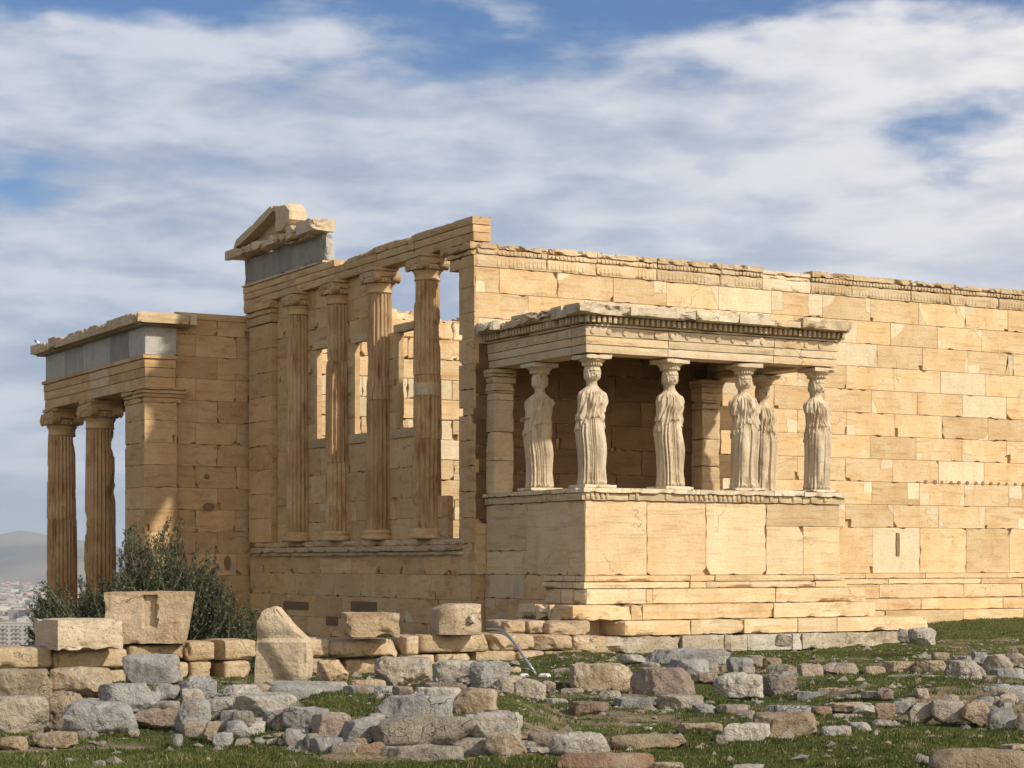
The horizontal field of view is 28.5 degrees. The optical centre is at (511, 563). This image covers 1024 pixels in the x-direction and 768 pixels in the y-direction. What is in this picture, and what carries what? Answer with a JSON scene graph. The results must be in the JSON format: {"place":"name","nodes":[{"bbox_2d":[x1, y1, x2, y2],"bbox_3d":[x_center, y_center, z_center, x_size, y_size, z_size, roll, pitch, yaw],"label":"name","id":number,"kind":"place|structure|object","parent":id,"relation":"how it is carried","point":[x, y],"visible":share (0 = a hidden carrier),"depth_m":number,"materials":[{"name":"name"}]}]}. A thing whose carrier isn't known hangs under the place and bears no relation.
{"place":"outdoors","nodes":[
{"label":"outdoors","id":0,"kind":"place"},
{"bbox_2d":[0,555,123,583],"bbox_3d":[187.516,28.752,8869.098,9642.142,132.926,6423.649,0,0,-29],"label":"hills","id":1,"kind":"structure","parent":0,"point":[31,569],"depth_m":7920.58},
{"bbox_2d":[0,530,264,566],"bbox_3d":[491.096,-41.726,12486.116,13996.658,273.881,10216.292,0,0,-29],"label":"hills","id":2,"kind":"structure","parent":0,"point":[18,544],"depth_m":10422.63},
{"bbox_2d":[0,616,1023,767],"bbox_3d":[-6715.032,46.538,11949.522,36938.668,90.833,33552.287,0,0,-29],"label":"ground","id":3,"kind":"structure","parent":0,"point":[622,716],"depth_m":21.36,"materials":[{"name":"plant"}]},
{"bbox_2d":[0,736,28,750],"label":"rock","id":4,"kind":"object","parent":3,"relation":"on","point":[17,743],"visible":0.97,"depth_m":17.46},
{"bbox_2d":[0,618,35,644],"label":"office building","id":5,"kind":"structure","parent":3,"relation":"on","point":[12,632],"depth_m":1689.48,"materials":[{"name":"grey"}]},
{"bbox_2d":[0,695,48,734],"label":"rock","id":6,"kind":"object","parent":3,"relation":"on","point":[25,713],"visible":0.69,"depth_m":18.97,"materials":[{"name":"stone"}]},
{"bbox_2d":[0,668,52,696],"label":"rock","id":7,"kind":"object","parent":3,"relation":"on","point":[15,681],"visible":0.73,"depth_m":19.83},
{"bbox_2d":[30,731,77,748],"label":"rock","id":8,"kind":"object","parent":3,"relation":"on","point":[55,739],"visible":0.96,"depth_m":17.74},
{"bbox_2d":[0,581,119,619],"bbox_3d":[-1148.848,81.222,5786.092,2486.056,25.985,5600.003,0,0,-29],"label":"distant city","id":9,"kind":"object","parent":3,"relation":"on","point":[16,597],"visible":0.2,"depth_m":4380.97},
{"bbox_2d":[45,692,85,730],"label":"rock","id":10,"kind":"object","parent":3,"relation":"on","point":[59,702],"visible":0.54,"depth_m":19.47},
{"bbox_2d":[49,666,111,697],"bbox_3d":[-4.290,1.186,20.018,0.595,0.322,0.362,0,0,15],"label":"rock","id":11,"kind":"object","parent":3,"relation":"on","point":[84,682],"visible":0.84,"depth_m":19.91,"materials":[{"name":"stone"}]},
{"bbox_2d":[62,699,137,733],"bbox_3d":[-3.881,1.476,19.023,0.688,0.370,0.375,0,0,-3],"label":"rock","id":12,"kind":"object","parent":3,"relation":"on","point":[106,717],"visible":0.7,"depth_m":18.86,"materials":[{"name":"stone"}]},
{"bbox_2d":[0,638,255,681],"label":"terrace wall","id":13,"kind":"structure","parent":3,"relation":"on","point":[219,657],"depth_m":30.13,"materials":[{"name":"stone"}]},
{"bbox_2d":[34,618,122,650],"bbox_3d":[-6.368,1.036,29.595,1.012,0.466,1.016,0,0,-33],"label":"stone block","id":14,"kind":"object","parent":13,"relation":"on","point":[56,634],"depth_m":29.20,"materials":[{"name":"stone"}]},
{"bbox_2d":[104,591,194,643],"bbox_3d":[-5.434,0.811,30.304,1.327,0.800,0.769,0,0,-6],"label":"stone block","id":15,"kind":"object","parent":13,"relation":"on","point":[156,617],"depth_m":29.95,"materials":[{"name":"stone"}]},
{"bbox_2d":[98,682,158,713],"bbox_3d":[-3.764,1.344,19.797,0.593,0.338,0.322,0,0,-13],"label":"rock","id":16,"kind":"object","parent":3,"relation":"on","point":[136,696],"visible":0.65,"depth_m":19.68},
{"bbox_2d":[24,516,259,675],"bbox_3d":[-6.101,0.933,34.019,4.199,3.534,4.273,0,0,4],"label":"olive bush","id":17,"kind":"object","parent":3,"relation":"on","point":[204,619],"visible":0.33,"depth_m":33.68,"materials":[{"name":"green plant"}]},
{"bbox_2d":[122,653,182,684],"bbox_3d":[-5.153,1.552,29.064,0.775,0.498,0.569,0,0,15],"label":"rock","id":18,"kind":"object","parent":3,"relation":"on","point":[151,669],"visible":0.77,"depth_m":28.82,"materials":[{"name":"stone"}]},
{"bbox_2d":[134,707,179,728],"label":"rock","id":19,"kind":"object","parent":3,"relation":"on","point":[155,718],"visible":0.59,"depth_m":19.25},
{"bbox_2d":[155,684,179,699],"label":"rock","id":20,"kind":"object","parent":3,"relation":"on","point":[166,691],"visible":1,"depth_m":20.89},
{"bbox_2d":[180,688,204,704],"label":"rock","id":21,"kind":"object","parent":3,"relation":"on","point":[191,693],"visible":0.54,"depth_m":20.91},
{"bbox_2d":[180,720,205,736],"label":"rock","id":22,"kind":"object","parent":3,"relation":"on","point":[191,728],"visible":0.99,"depth_m":18.69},
{"bbox_2d":[174,699,211,733],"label":"rock","id":23,"kind":"object","parent":3,"relation":"on","point":[194,709],"visible":0.7,"depth_m":18.90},
{"bbox_2d":[180,675,216,699],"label":"rock","id":24,"kind":"object","parent":3,"relation":"on","point":[207,685],"visible":0.56,"depth_m":23.11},
{"bbox_2d":[203,721,225,741],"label":"rock","id":25,"kind":"object","parent":3,"relation":"on","point":[212,728],"visible":0.56,"depth_m":18.38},
{"bbox_2d":[209,696,232,721],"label":"rock","id":26,"kind":"object","parent":3,"relation":"on","point":[218,705],"visible":0.24,"depth_m":19.55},
{"bbox_2d":[212,732,232,746],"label":"rock","id":27,"kind":"object","parent":3,"relation":"on","point":[222,738],"visible":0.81,"depth_m":17.69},
{"bbox_2d":[205,601,258,675],"bbox_3d":[-4.541,1.668,33.406,1.176,2.071,1.802,0,0,-2],"label":"olive bush","id":28,"kind":"object","parent":3,"relation":"on","point":[244,629],"visible":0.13,"depth_m":33.20,"materials":[{"name":"green plant"}]},
{"bbox_2d":[225,720,250,740],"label":"rock","id":29,"kind":"object","parent":3,"relation":"on","point":[238,729],"visible":0.92,"depth_m":17.81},
{"bbox_2d":[215,684,261,703],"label":"rock","id":30,"kind":"object","parent":3,"relation":"on","point":[233,691],"visible":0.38,"depth_m":21.62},
{"bbox_2d":[232,692,301,717],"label":"rock","id":31,"kind":"object","parent":3,"relation":"on","point":[258,704],"visible":0.53,"depth_m":19.15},
{"bbox_2d":[263,710,282,728],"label":"rock","id":32,"kind":"object","parent":3,"relation":"on","point":[269,717],"visible":0.33,"depth_m":17.97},
{"bbox_2d":[255,606,312,682],"bbox_3d":[-3.193,1.143,28.204,0.771,1.079,0.508,0,0,5],"label":"stone block","id":33,"kind":"object","parent":3,"relation":"on","point":[283,648],"depth_m":27.99,"materials":[{"name":"stone"}]},
{"bbox_2d":[284,728,308,747],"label":"rock","id":34,"kind":"object","parent":3,"relation":"on","point":[295,738],"visible":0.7,"depth_m":17.48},
{"bbox_2d":[283,706,328,732],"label":"rock","id":35,"kind":"object","parent":3,"relation":"on","point":[298,717],"visible":0.55,"depth_m":17.78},
{"bbox_2d":[268,683,343,699],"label":"rock","id":36,"kind":"object","parent":3,"relation":"on","point":[298,691],"visible":0.37,"depth_m":20.96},
{"bbox_2d":[266,680,346,685],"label":"rock","id":37,"kind":"object","parent":3,"relation":"on","point":[334,683],"visible":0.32,"depth_m":24.53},
{"bbox_2d":[309,737,342,753],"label":"rock","id":38,"kind":"object","parent":3,"relation":"on","point":[321,744],"visible":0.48,"depth_m":17.11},
{"bbox_2d":[311,713,350,736],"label":"rock","id":39,"kind":"object","parent":3,"relation":"on","point":[327,724],"visible":0.61,"depth_m":17.47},
{"bbox_2d":[317,660,348,682],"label":"rock","id":40,"kind":"object","parent":3,"relation":"on","point":[331,670],"visible":0.84,"depth_m":27.47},
{"bbox_2d":[330,742,360,753],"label":"rock","id":41,"kind":"object","parent":3,"relation":"on","point":[336,747],"visible":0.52,"depth_m":16.98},
{"bbox_2d":[341,716,379,743],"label":"rock","id":42,"kind":"object","parent":3,"relation":"on","point":[355,728],"visible":0.62,"depth_m":17.39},
{"bbox_2d":[343,685,392,693],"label":"rock","id":43,"kind":"object","parent":3,"relation":"on","point":[367,689],"visible":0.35,"depth_m":20.00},
{"bbox_2d":[350,679,385,685],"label":"rock","id":44,"kind":"object","parent":3,"relation":"on","point":[376,682],"visible":0.56,"depth_m":24.98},
{"bbox_2d":[356,742,384,753],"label":"rock","id":45,"kind":"object","parent":3,"relation":"on","point":[374,747],"visible":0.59,"depth_m":17.00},
{"bbox_2d":[374,656,432,688],"bbox_3d":[-1.386,1.397,25.680,0.753,0.451,0.540,0,0,-2],"label":"rock","id":46,"kind":"object","parent":3,"relation":"on","point":[413,672],"visible":0.86,"depth_m":25.44,"materials":[{"name":"stone"}]},
{"bbox_2d":[374,693,452,717],"bbox_3d":[-0.878,1.310,18.102,0.732,0.273,0.323,0,0,-4],"label":"rock","id":47,"kind":"object","parent":3,"relation":"on","point":[391,706],"visible":0.73,"depth_m":17.97,"materials":[{"name":"stone"}]},
{"bbox_2d":[379,743,463,761],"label":"rock","id":48,"kind":"object","parent":3,"relation":"on","point":[426,752],"visible":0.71,"depth_m":16.86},
{"bbox_2d":[370,713,475,746],"bbox_3d":[-0.777,1.479,17.460,1.004,0.360,0.503,0,0,-2],"label":"rock","id":49,"kind":"object","parent":3,"relation":"on","point":[412,729],"visible":0.66,"depth_m":17.23,"materials":[{"name":"stone"}]},
{"bbox_2d":[414,686,460,700],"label":"rock","id":50,"kind":"object","parent":3,"relation":"on","point":[453,692],"visible":0.4,"depth_m":19.38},
{"bbox_2d":[419,682,466,689],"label":"rock","id":51,"kind":"object","parent":3,"relation":"on","point":[461,686],"visible":0.55,"depth_m":24.50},
{"bbox_2d":[432,660,476,684],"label":"rock","id":52,"kind":"object","parent":3,"relation":"on","point":[456,671],"visible":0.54,"depth_m":26.47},
{"bbox_2d":[453,737,487,756],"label":"rock","id":53,"kind":"object","parent":3,"relation":"on","point":[473,750],"visible":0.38,"depth_m":17.17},
{"bbox_2d":[453,687,497,713],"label":"rock","id":54,"kind":"object","parent":3,"relation":"on","point":[472,699],"visible":0.62,"depth_m":18.55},
{"bbox_2d":[309,619,644,673],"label":"terrace wall","id":55,"kind":"structure","parent":3,"relation":"on","point":[550,637],"depth_m":32.76,"materials":[{"name":"stone"}]},
{"bbox_2d":[341,612,399,637],"bbox_3d":[-2.231,0.960,31.600,0.860,0.396,0.809,0,0,-10],"label":"stone block","id":56,"kind":"object","parent":55,"relation":"on","point":[369,624],"depth_m":31.22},
{"bbox_2d":[430,603,481,634],"bbox_3d":[-0.903,0.903,32.564,0.684,0.504,0.832,0,0,-16],"label":"stone block","id":57,"kind":"object","parent":55,"relation":"on","point":[455,619],"depth_m":32.26,"materials":[{"name":"stone"}]},
{"bbox_2d":[469,660,510,687],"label":"rock","id":58,"kind":"object","parent":3,"relation":"on","point":[484,674],"visible":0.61,"depth_m":25.98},
{"bbox_2d":[471,711,521,739],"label":"rock","id":59,"kind":"object","parent":3,"relation":"on","point":[495,721],"visible":0.66,"depth_m":17.26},
{"bbox_2d":[484,731,527,755],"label":"rock","id":60,"kind":"object","parent":3,"relation":"on","point":[507,743],"visible":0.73,"depth_m":16.99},
{"bbox_2d":[496,675,521,692],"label":"rock","id":61,"kind":"object","parent":3,"relation":"on","point":[505,682],"visible":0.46,"depth_m":23.96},
{"bbox_2d":[486,628,550,677],"bbox_3d":[0.034,1.298,29.959,0.448,0.642,4.559,0,0,-7],"label":"cable conduit","id":62,"kind":"object","parent":3,"relation":"on","point":[509,637],"visible":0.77,"depth_m":28.47,"materials":[{"name":"silver metal"}]},
{"bbox_2d":[22,637,1023,764],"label":"pebbles","id":63,"kind":"object","parent":3,"relation":"on","point":[788,733],"visible":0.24,"depth_m":21.93,"materials":[{"name":"stone"}]},
{"bbox_2d":[30,204,1023,652],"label":"temple","id":64,"kind":"structure","parent":3,"relation":"on","point":[324,432],"depth_m":42.73,"materials":[{"name":"stone"}]},
{"bbox_2d":[517,362,562,490],"bbox_3d":[0.515,-2.513,37.362,0.657,2.363,0.574,0,0,-26],"label":"statue","id":65,"kind":"object","parent":64,"relation":"on","point":[539,403],"visible":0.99,"depth_m":37.20,"materials":[{"name":"stone"}]},
{"bbox_2d":[568,354,616,487],"bbox_3d":[1.425,-2.513,35.843,0.663,2.364,0.574,0,0,-29],"label":"statue","id":66,"kind":"object","parent":64,"relation":"on","point":[589,428],"visible":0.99,"depth_m":35.68,"materials":[{"name":"stone"}]},
{"bbox_2d":[646,358,693,489],"bbox_3d":[2.876,-2.513,36.661,0.654,2.363,0.574,0,0,-35],"label":"statue","id":67,"kind":"object","parent":64,"relation":"on","point":[668,439],"visible":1,"depth_m":36.49,"materials":[{"name":"stone"}]},
{"bbox_2d":[723,363,766,490],"bbox_3d":[4.321,-2.513,37.474,0.660,2.364,0.574,0,0,-21],"label":"statue","id":68,"kind":"object","parent":64,"relation":"on","point":[743,405],"visible":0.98,"depth_m":37.32,"materials":[{"name":"stone"}]},
{"bbox_2d":[751,374,780,490],"bbox_3d":[4.952,-2.513,39.758,0.655,2.363,0.574,0,0,-24],"label":"statue","id":69,"kind":"object","parent":64,"relation":"on","point":[768,453],"visible":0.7,"depth_m":39.61,"materials":[{"name":"stone"}]},
{"bbox_2d":[794,367,839,492],"bbox_3d":[5.800,-2.513,38.309,0.664,2.364,0.573,0,0,-33],"label":"statue","id":70,"kind":"object","parent":64,"relation":"on","point":[817,441],"visible":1,"depth_m":38.15,"materials":[{"name":"stone"}]},
{"bbox_2d":[514,678,545,700],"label":"rock","id":71,"kind":"object","parent":3,"relation":"on","point":[531,688],"visible":0.64,"depth_m":23.97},
{"bbox_2d":[528,732,557,746],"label":"rock","id":72,"kind":"object","parent":3,"relation":"on","point":[541,739],"visible":0.72,"depth_m":17.61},
{"bbox_2d":[548,731,609,754],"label":"rock","id":73,"kind":"object","parent":3,"relation":"on","point":[578,742],"visible":0.82,"depth_m":17.11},
{"bbox_2d":[568,701,608,715],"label":"rock","id":74,"kind":"object","parent":3,"relation":"on","point":[575,708],"visible":0.79,"depth_m":21.28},
{"bbox_2d":[568,662,632,690],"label":"rock","id":75,"kind":"object","parent":3,"relation":"on","point":[604,676],"visible":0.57,"depth_m":25.46,"materials":[{"name":"stone"}]},
{"bbox_2d":[557,752,654,767],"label":"rock","id":76,"kind":"object","parent":3,"relation":"on","point":[612,760],"visible":0.98,"depth_m":15.72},
{"bbox_2d":[620,654,644,663],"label":"rock","id":77,"kind":"object","parent":3,"relation":"on","point":[632,659],"visible":0.94,"depth_m":29.49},
{"bbox_2d":[614,696,654,708],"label":"rock","id":78,"kind":"object","parent":3,"relation":"on","point":[631,702],"visible":0.67,"depth_m":22.21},
{"bbox_2d":[608,732,686,749],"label":"rock","id":79,"kind":"object","parent":3,"relation":"on","point":[657,740],"visible":0.98,"depth_m":17.62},
{"bbox_2d":[630,667,695,695],"bbox_3d":[1.860,1.478,24.763,0.827,0.405,0.493,0,0,-4],"label":"rock","id":80,"kind":"object","parent":3,"relation":"on","point":[654,681],"visible":0.77,"depth_m":24.56,"materials":[{"name":"stone"}]},
{"bbox_2d":[655,694,702,709],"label":"rock","id":81,"kind":"object","parent":3,"relation":"on","point":[676,701],"visible":0.79,"depth_m":22.22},
{"bbox_2d":[645,647,730,664],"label":"rock","id":82,"kind":"object","parent":3,"relation":"on","point":[719,656],"visible":0.59,"depth_m":29.92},
{"bbox_2d":[667,659,708,677],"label":"rock","id":83,"kind":"object","parent":3,"relation":"on","point":[693,668],"visible":0.52,"depth_m":26.50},
{"bbox_2d":[674,722,722,733],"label":"rock","id":84,"kind":"object","parent":3,"relation":"on","point":[701,727],"visible":0.8,"depth_m":19.07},
{"bbox_2d":[692,703,716,713],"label":"rock","id":85,"kind":"object","parent":3,"relation":"on","point":[702,708],"visible":0.88,"depth_m":21.71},
{"bbox_2d":[697,672,717,682],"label":"rock","id":86,"kind":"object","parent":3,"relation":"on","point":[705,677],"visible":0.89,"depth_m":25.97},
{"bbox_2d":[716,704,748,713],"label":"rock","id":87,"kind":"object","parent":3,"relation":"on","point":[732,708],"visible":0.69,"depth_m":21.61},
{"bbox_2d":[713,672,763,699],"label":"rock","id":88,"kind":"object","parent":3,"relation":"on","point":[736,685],"visible":0.99,"depth_m":23.56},
{"bbox_2d":[726,657,753,673],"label":"rock","id":89,"kind":"object","parent":3,"relation":"on","point":[733,664],"visible":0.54,"depth_m":26.98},
{"bbox_2d":[721,722,769,742],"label":"rock","id":90,"kind":"object","parent":3,"relation":"on","point":[739,732],"visible":0.9,"depth_m":18.36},
{"bbox_2d":[763,674,796,695],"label":"rock","id":91,"kind":"object","parent":3,"relation":"on","point":[774,684],"visible":0.8,"depth_m":24.49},
{"bbox_2d":[766,664,796,673],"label":"rock","id":92,"kind":"object","parent":3,"relation":"on","point":[776,668],"visible":0.39,"depth_m":27.22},
{"bbox_2d":[775,634,791,646],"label":"rock","id":93,"kind":"object","parent":3,"relation":"on","point":[782,640],"visible":1,"depth_m":34.38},
{"bbox_2d":[752,711,816,736],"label":"rock","id":94,"kind":"object","parent":3,"relation":"on","point":[798,723],"visible":0.76,"depth_m":18.81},
{"bbox_2d":[765,705,812,711],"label":"rock","id":95,"kind":"object","parent":3,"relation":"on","point":[777,708],"visible":0.56,"depth_m":21.55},
{"bbox_2d":[797,663,822,676],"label":"rock","id":96,"kind":"object","parent":3,"relation":"on","point":[810,669],"visible":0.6,"depth_m":27.48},
{"bbox_2d":[797,691,826,699],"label":"rock","id":97,"kind":"object","parent":3,"relation":"on","point":[801,695],"visible":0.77,"depth_m":22.70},
{"bbox_2d":[820,725,851,735],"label":"rock","id":98,"kind":"object","parent":3,"relation":"on","point":[834,730],"visible":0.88,"depth_m":18.77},
{"bbox_2d":[822,662,858,673],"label":"rock","id":99,"kind":"object","parent":3,"relation":"on","point":[835,667],"visible":0.62,"depth_m":28.00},
{"bbox_2d":[828,702,871,712],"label":"rock","id":100,"kind":"object","parent":3,"relation":"on","point":[844,707],"visible":0.79,"depth_m":21.31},
{"bbox_2d":[852,705,874,714],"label":"rock","id":101,"kind":"object","parent":3,"relation":"on","point":[862,709],"visible":0.88,"depth_m":21.11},
{"bbox_2d":[874,703,895,719],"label":"rock","id":102,"kind":"object","parent":3,"relation":"on","point":[886,711],"visible":0.81,"depth_m":20.38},
{"bbox_2d":[876,687,893,699],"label":"rock","id":103,"kind":"object","parent":3,"relation":"on","point":[883,693],"visible":1,"depth_m":21.50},
{"bbox_2d":[882,661,913,671],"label":"rock","id":104,"kind":"object","parent":3,"relation":"on","point":[903,666],"visible":0.52,"depth_m":28.48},
{"bbox_2d":[893,701,910,714],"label":"rock","id":105,"kind":"object","parent":3,"relation":"on","point":[902,707],"visible":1,"depth_m":20.38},
{"bbox_2d":[906,703,931,723],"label":"rock","id":106,"kind":"object","parent":3,"relation":"on","point":[921,712],"visible":0.94,"depth_m":20.30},
{"bbox_2d":[908,627,935,645],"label":"rock","id":107,"kind":"object","parent":3,"relation":"on","point":[922,636],"visible":1,"depth_m":32.59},
{"bbox_2d":[913,660,945,672],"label":"rock","id":108,"kind":"object","parent":3,"relation":"on","point":[931,666],"visible":0.61,"depth_m":28.28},
{"bbox_2d":[930,700,964,723],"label":"rock","id":109,"kind":"object","parent":3,"relation":"on","point":[944,711],"visible":0.94,"depth_m":20.18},
{"bbox_2d":[944,658,985,678],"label":"rock","id":110,"kind":"object","parent":3,"relation":"on","point":[967,667],"visible":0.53,"depth_m":25.99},
{"bbox_2d":[959,699,989,725],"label":"rock","id":111,"kind":"object","parent":3,"relation":"on","point":[976,711],"visible":0.91,"depth_m":20.07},
{"bbox_2d":[928,747,1023,767],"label":"rock","id":112,"kind":"object","parent":3,"relation":"on","point":[981,757],"visible":1,"depth_m":15.57,"materials":[{"name":"stone"}]},
{"bbox_2d":[982,654,1013,671],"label":"rock","id":113,"kind":"object","parent":3,"relation":"on","point":[991,662],"visible":0.63,"depth_m":27.99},
{"bbox_2d":[987,708,1016,730],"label":"rock","id":114,"kind":"object","parent":3,"relation":"on","point":[1003,718],"visible":0.94,"depth_m":19.79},
{"bbox_2d":[983,684,1023,694],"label":"rock","id":115,"kind":"object","parent":3,"relation":"on","point":[1017,689],"visible":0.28,"depth_m":21.98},
{"bbox_2d":[990,668,1023,678],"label":"rock","id":116,"kind":"object","parent":3,"relation":"on","point":[1009,672],"visible":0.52,"depth_m":26.01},
{"bbox_2d":[0,0,1023,547],"label":"sky","id":117,"kind":"structure","parent":0,"point":[140,140],"materials":[{"name":"blue"}]},
{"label":"rock","id":118,"kind":"object","parent":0,"visible":0},
{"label":"rock","id":119,"kind":"object","parent":118,"relation":"on","visible":0},
{"bbox_2d":[232,710,254,726],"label":"rock","id":120,"kind":"object","parent":119,"relation":"on","point":[247,717],"visible":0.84,"depth_m":17.89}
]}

